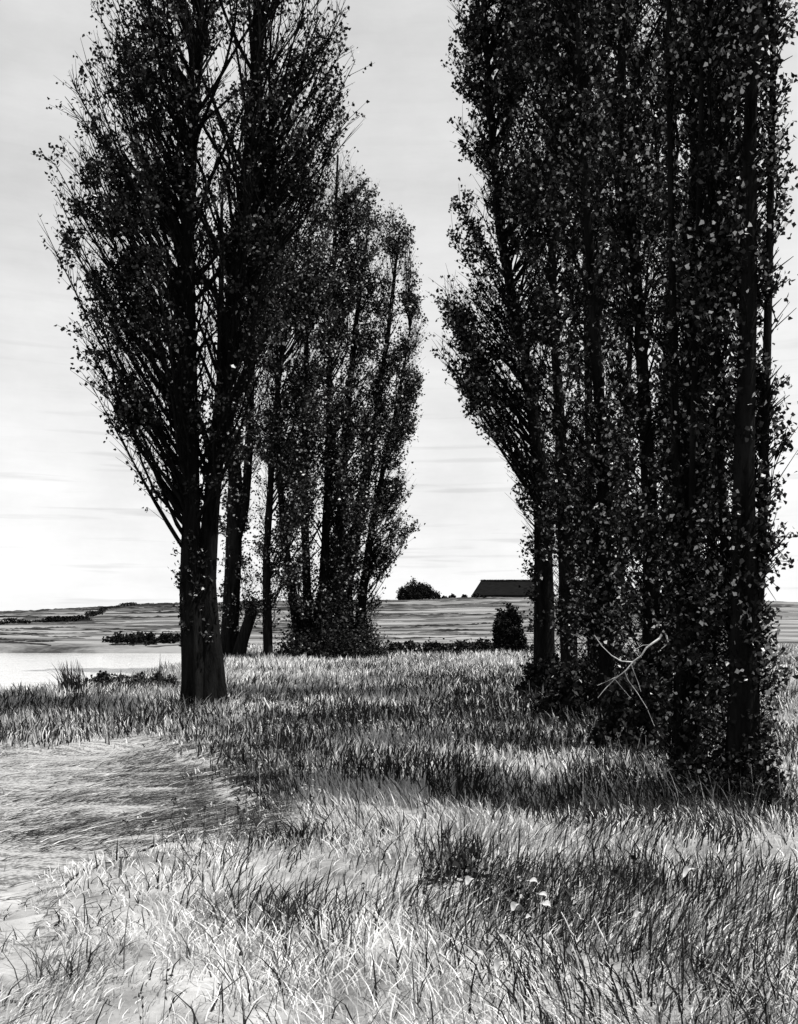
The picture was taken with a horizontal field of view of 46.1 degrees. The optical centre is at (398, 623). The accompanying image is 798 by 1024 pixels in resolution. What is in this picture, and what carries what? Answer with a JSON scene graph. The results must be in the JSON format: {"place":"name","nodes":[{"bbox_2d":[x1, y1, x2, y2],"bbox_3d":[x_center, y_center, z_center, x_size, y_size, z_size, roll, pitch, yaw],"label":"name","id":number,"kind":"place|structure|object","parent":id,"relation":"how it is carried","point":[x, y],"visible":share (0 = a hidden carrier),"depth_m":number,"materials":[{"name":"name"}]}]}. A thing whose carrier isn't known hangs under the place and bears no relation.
{"place":"outdoors","nodes":[
{"label":"outdoors","id":0,"kind":"place"},
{"bbox_2d":[0,653,180,691],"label":"water","id":1,"kind":"structure","parent":0,"point":[22,668],"depth_m":46.30,"materials":[{"name":"grey liquid"}]},
{"bbox_2d":[0,727,316,1019],"bbox_3d":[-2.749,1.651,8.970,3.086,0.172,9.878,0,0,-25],"label":"path","id":2,"kind":"structure","parent":0,"point":[33,869],"depth_m":8.41,"materials":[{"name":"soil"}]},
{"bbox_2d":[155,816,190,832],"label":"grass tussock","id":3,"kind":"object","parent":2,"relation":"on","point":[176,826],"depth_m":7.58,"materials":[{"name":"grey plant"}]},
{"bbox_2d":[0,597,797,1023],"bbox_3d":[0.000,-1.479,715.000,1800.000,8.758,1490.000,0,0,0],"label":"ground","id":4,"kind":"structure","parent":0,"point":[22,919],"depth_m":5.32,"materials":[{"name":"grey plant"}]},
{"bbox_2d":[51,660,92,694],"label":"reed clump","id":5,"kind":"object","parent":4,"relation":"on","point":[67,680],"visible":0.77,"depth_m":20.98,"materials":[{"name":"grey plant"}]},
{"bbox_2d":[0,896,152,992],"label":"grass tussock","id":6,"kind":"object","parent":4,"relation":"on","point":[59,966],"depth_m":4.29,"materials":[{"name":"grey plant"}]},
{"bbox_2d":[0,602,153,624],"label":"hedge","id":7,"kind":"object","parent":4,"relation":"on","point":[87,616],"visible":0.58,"depth_m":101.15,"materials":[{"name":"black plant"}]},
{"bbox_2d":[112,670,147,688],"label":"reed clump","id":8,"kind":"object","parent":4,"relation":"on","point":[137,679],"visible":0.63,"depth_m":21.88,"materials":[{"name":"grey plant"}]},
{"bbox_2d":[84,670,180,690],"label":"bush","id":9,"kind":"object","parent":4,"relation":"on","point":[101,678],"visible":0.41,"depth_m":23.06,"materials":[{"name":"black plant"}]},
{"bbox_2d":[102,631,180,645],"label":"hedge","id":10,"kind":"object","parent":4,"relation":"on","point":[141,637],"visible":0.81,"depth_m":65.59,"materials":[{"name":"black plant"}]},
{"bbox_2d":[157,659,167,683],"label":"reed clump","id":11,"kind":"object","parent":4,"relation":"on","point":[159,678],"visible":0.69,"depth_m":23.03,"materials":[{"name":"grey plant"}]},
{"bbox_2d":[32,0,373,708],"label":"poplar tree","id":12,"kind":"object","parent":4,"relation":"on","point":[260,178],"visible":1,"depth_m":16.92,"materials":[{"name":"black plant"}]},
{"bbox_2d":[228,585,271,658],"bbox_3d":[-6.169,0.062,38.961,1.919,3.418,1.796,0,0,0],"label":"tree","id":13,"kind":"object","parent":4,"relation":"on","point":[252,611],"visible":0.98,"depth_m":38.79,"materials":[{"name":"black plant"}]},
{"bbox_2d":[212,146,306,656],"bbox_3d":[-6.098,-9.161,40.065,4.249,21.967,4.567,0,0,0],"label":"poplar tree","id":14,"kind":"object","parent":4,"relation":"on","point":[237,500],"visible":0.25,"depth_m":39.67,"materials":[{"name":"black plant"}]},
{"bbox_2d":[164,909,369,1015],"bbox_3d":[-0.546,1.525,4.371,1.037,0.275,0.950,0,0,31],"label":"grass tussock","id":15,"kind":"object","parent":4,"relation":"on","point":[288,958],"depth_m":4.35,"materials":[{"name":"grey plant"}]},
{"bbox_2d":[244,144,351,655],"bbox_3d":[-4.260,-9.101,39.137,4.493,21.762,4.718,0,0,0],"label":"poplar tree","id":16,"kind":"object","parent":4,"relation":"on","point":[308,286],"visible":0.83,"depth_m":38.73,"materials":[{"name":"black plant"}]},
{"bbox_2d":[267,819,330,850],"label":"grass tussock","id":17,"kind":"object","parent":4,"relation":"on","point":[301,830],"depth_m":6.84,"materials":[{"name":"grey plant"}]},
{"bbox_2d":[260,604,398,660],"bbox_3d":[-2.901,0.425,40.188,5.982,2.569,4.591,0,0,0],"label":"bush","id":18,"kind":"object","parent":4,"relation":"on","point":[337,644],"visible":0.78,"depth_m":39.43,"materials":[{"name":"black plant"}]},
{"bbox_2d":[264,135,396,654],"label":"poplar tree","id":19,"kind":"object","parent":4,"relation":"on","point":[333,451],"visible":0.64,"depth_m":40.47,"materials":[{"name":"black plant"}]},
{"bbox_2d":[336,826,360,846],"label":"grass tussock","id":20,"kind":"object","parent":4,"relation":"on","point":[344,835],"depth_m":6.87,"materials":[{"name":"grey plant"}]},
{"bbox_2d":[313,200,430,647],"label":"poplar tree","id":21,"kind":"object","parent":4,"relation":"on","point":[404,398],"visible":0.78,"depth_m":41.72,"materials":[{"name":"black plant"}]},
{"bbox_2d":[364,819,403,837],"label":"grass tussock","id":22,"kind":"object","parent":4,"relation":"on","point":[380,827],"depth_m":7.09,"materials":[{"name":"grey plant"}]},
{"bbox_2d":[0,642,797,1023],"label":"meadow grass","id":23,"kind":"structure","parent":4,"relation":"on","point":[324,698],"depth_m":6.53,"materials":[{"name":"grey plant"}]},
{"bbox_2d":[493,959,504,974],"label":"fallen leaf","id":24,"kind":"object","parent":23,"relation":"on","point":[497,962],"visible":1,"depth_m":3.92,"materials":[{"name":"white plant"}]},
{"bbox_2d":[510,902,518,912],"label":"fallen leaf","id":25,"kind":"object","parent":23,"relation":"on","point":[513,905],"visible":1,"depth_m":4.71,"materials":[{"name":"white plant"}]},
{"bbox_2d":[536,891,546,896],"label":"fallen leaf","id":26,"kind":"object","parent":23,"relation":"on","point":[543,893],"visible":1,"depth_m":4.87,"materials":[{"name":"white plant"}]},
{"bbox_2d":[540,900,550,906],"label":"fallen leaf","id":27,"kind":"object","parent":23,"relation":"on","point":[546,902],"visible":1,"depth_m":4.71,"materials":[{"name":"white plant"}]},
{"bbox_2d":[561,912,576,942],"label":"dry stalk","id":28,"kind":"object","parent":23,"relation":"in","point":[568,926],"visible":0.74,"depth_m":4.61,"materials":[{"name":"white plant"}]},
{"bbox_2d":[566,945,573,958],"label":"fallen leaf","id":29,"kind":"object","parent":23,"relation":"on","point":[568,950],"visible":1,"depth_m":4.05,"materials":[{"name":"grey plant"}]},
{"bbox_2d":[680,866,695,880],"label":"fallen leaf","id":30,"kind":"object","parent":23,"relation":"on","point":[686,869],"visible":1,"depth_m":5.29,"materials":[{"name":"white plant"}]},
{"bbox_2d":[0,597,797,646],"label":"field grass","id":31,"kind":"structure","parent":4,"relation":"on","point":[160,607],"depth_m":104.34,"materials":[{"name":"grey plant"}]},
{"bbox_2d":[396,576,441,599],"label":"round tree","id":32,"kind":"object","parent":4,"relation":"on","point":[415,591],"visible":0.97,"depth_m":188.25,"materials":[{"name":"black plant"}]},
{"bbox_2d":[378,827,511,878],"bbox_3d":[0.303,1.497,6.211,0.944,0.277,0.792,0,0,0],"label":"grass tussock","id":33,"kind":"object","parent":4,"relation":"on","point":[438,851],"depth_m":6.17,"materials":[{"name":"black plant"}]},
{"bbox_2d":[373,637,532,656],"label":"hedge","id":34,"kind":"object","parent":4,"relation":"on","point":[456,646],"visible":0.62,"depth_m":45.64,"materials":[{"name":"black plant"}]},
{"bbox_2d":[419,848,499,885],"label":"weed clump","id":35,"kind":"object","parent":4,"relation":"on","point":[462,856],"visible":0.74,"depth_m":5.89,"materials":[{"name":"black plant"}]},
{"bbox_2d":[436,593,486,598],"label":"hedge","id":36,"kind":"object","parent":4,"relation":"on","point":[477,595],"visible":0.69,"depth_m":187.46,"materials":[{"name":"black plant"}]},
{"bbox_2d":[425,0,578,680],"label":"poplar tree","id":37,"kind":"object","parent":4,"relation":"on","point":[475,388],"visible":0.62,"depth_m":20.74,"materials":[{"name":"black plant"}]},
{"bbox_2d":[490,601,528,652],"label":"bush","id":38,"kind":"object","parent":4,"relation":"on","point":[505,631],"visible":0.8,"depth_m":46.67,"materials":[{"name":"black plant"}]},
{"bbox_2d":[471,579,555,596],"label":"barn","id":39,"kind":"structure","parent":4,"relation":"on","point":[499,588],"depth_m":198.06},
{"bbox_2d":[457,859,604,917],"bbox_3d":[0.759,1.500,5.449,0.855,0.268,0.780,0,0,0],"label":"grass tussock","id":40,"kind":"object","parent":4,"relation":"on","point":[533,882],"depth_m":5.41,"materials":[{"name":"grey plant"}]},
{"bbox_2d":[465,876,473,884],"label":"fallen leaf","id":41,"kind":"object","parent":40,"relation":"on","point":[468,879],"visible":1,"depth_m":5.19,"materials":[{"name":"white plant"}]},
{"bbox_2d":[526,877,537,882],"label":"fallen leaf","id":42,"kind":"object","parent":40,"relation":"on","point":[533,879],"visible":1,"depth_m":5.14,"materials":[{"name":"white plant"}]},
{"bbox_2d":[483,886,590,926],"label":"weed clump","id":43,"kind":"object","parent":4,"relation":"on","point":[520,906],"visible":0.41,"depth_m":5.20,"materials":[{"name":"black plant"}]},
{"bbox_2d":[480,0,621,674],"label":"poplar tree","id":44,"kind":"object","parent":4,"relation":"on","point":[513,59],"visible":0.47,"depth_m":19.31,"materials":[{"name":"black plant"}]},
{"bbox_2d":[514,649,589,697],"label":"bush","id":45,"kind":"object","parent":4,"relation":"on","point":[535,672],"visible":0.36,"depth_m":19.86,"materials":[{"name":"black plant"}]},
{"bbox_2d":[531,653,598,724],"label":"bush","id":46,"kind":"object","parent":4,"relation":"on","point":[569,686],"visible":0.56,"depth_m":15.12,"materials":[{"name":"black plant"}]},
{"bbox_2d":[503,0,664,718],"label":"poplar tree","id":47,"kind":"object","parent":4,"relation":"on","point":[596,620],"visible":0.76,"depth_m":14.01,"materials":[{"name":"black plant"}]},
{"bbox_2d":[593,917,607,945],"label":"dry stalk","id":48,"kind":"object","parent":4,"relation":"on","point":[603,937],"visible":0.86,"depth_m":4.56,"materials":[{"name":"white plant"}]},
{"bbox_2d":[597,763,615,794],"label":"dry stalk","id":49,"kind":"object","parent":4,"relation":"on","point":[606,778],"visible":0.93,"depth_m":8.41,"materials":[{"name":"grey plant"}]},
{"bbox_2d":[554,2,664,671],"bbox_3d":[5.581,-9.174,24.991,3.234,21.996,3.076,0,0,0],"label":"poplar tree","id":50,"kind":"object","parent":4,"relation":"on","point":[603,327],"visible":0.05,"depth_m":24.88,"materials":[{"name":"black plant"}]},
{"bbox_2d":[544,852,688,906],"bbox_3d":[1.326,1.496,5.608,0.889,0.254,0.936,0,0,0],"label":"grass tussock","id":51,"kind":"object","parent":4,"relation":"on","point":[637,866],"depth_m":5.63,"materials":[{"name":"grey plant"}]},
{"bbox_2d":[582,658,672,759],"bbox_3d":[2.896,1.042,11.435,1.292,1.232,1.156,0,0,0],"label":"bush","id":52,"kind":"object","parent":4,"relation":"on","point":[617,715],"visible":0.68,"depth_m":11.24,"materials":[{"name":"black plant"}]},
{"bbox_2d":[593,855,672,897],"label":"weed clump","id":53,"kind":"object","parent":4,"relation":"on","point":[627,866],"visible":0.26,"depth_m":5.59,"materials":[{"name":"black plant"}]},
{"bbox_2d":[566,0,733,742],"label":"poplar tree","id":54,"kind":"object","parent":4,"relation":"on","point":[632,193],"visible":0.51,"depth_m":11.95,"materials":[{"name":"black plant"}]},
{"bbox_2d":[546,886,764,977],"bbox_3d":[1.346,1.454,4.330,1.077,0.338,0.961,0,0,-18],"label":"grass tussock","id":55,"kind":"object","parent":4,"relation":"on","point":[680,934],"depth_m":4.43,"materials":[{"name":"grey plant"}]},
{"bbox_2d":[636,0,762,780],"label":"poplar tree","id":56,"kind":"object","parent":4,"relation":"on","point":[687,471],"visible":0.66,"depth_m":8.84,"materials":[{"name":"black plant"}]},
{"bbox_2d":[653,706,755,811],"bbox_3d":[2.818,1.205,8.402,1.031,0.958,1.032,0,0,41],"label":"bush","id":57,"kind":"object","parent":4,"relation":"on","point":[699,745],"visible":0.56,"depth_m":8.25,"materials":[{"name":"black plant"}]},
{"bbox_2d":[642,0,778,712],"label":"poplar tree","id":58,"kind":"object","parent":4,"relation":"on","point":[711,494],"visible":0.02,"depth_m":15.86,"materials":[{"name":"black plant"}]},
{"bbox_2d":[675,0,797,800],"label":"poplar tree","id":59,"kind":"object","parent":4,"relation":"on","point":[742,556],"visible":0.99,"depth_m":8.10,"materials":[{"name":"black plant"}]},
{"bbox_2d":[731,712,793,816],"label":"bush","id":60,"kind":"object","parent":4,"relation":"on","point":[771,777],"visible":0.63,"depth_m":7.93,"materials":[{"name":"black plant"}]},
{"bbox_2d":[0,0,797,610],"label":"sky","id":61,"kind":"structure","parent":0,"point":[76,531],"materials":[{"name":"white"}]}
]}

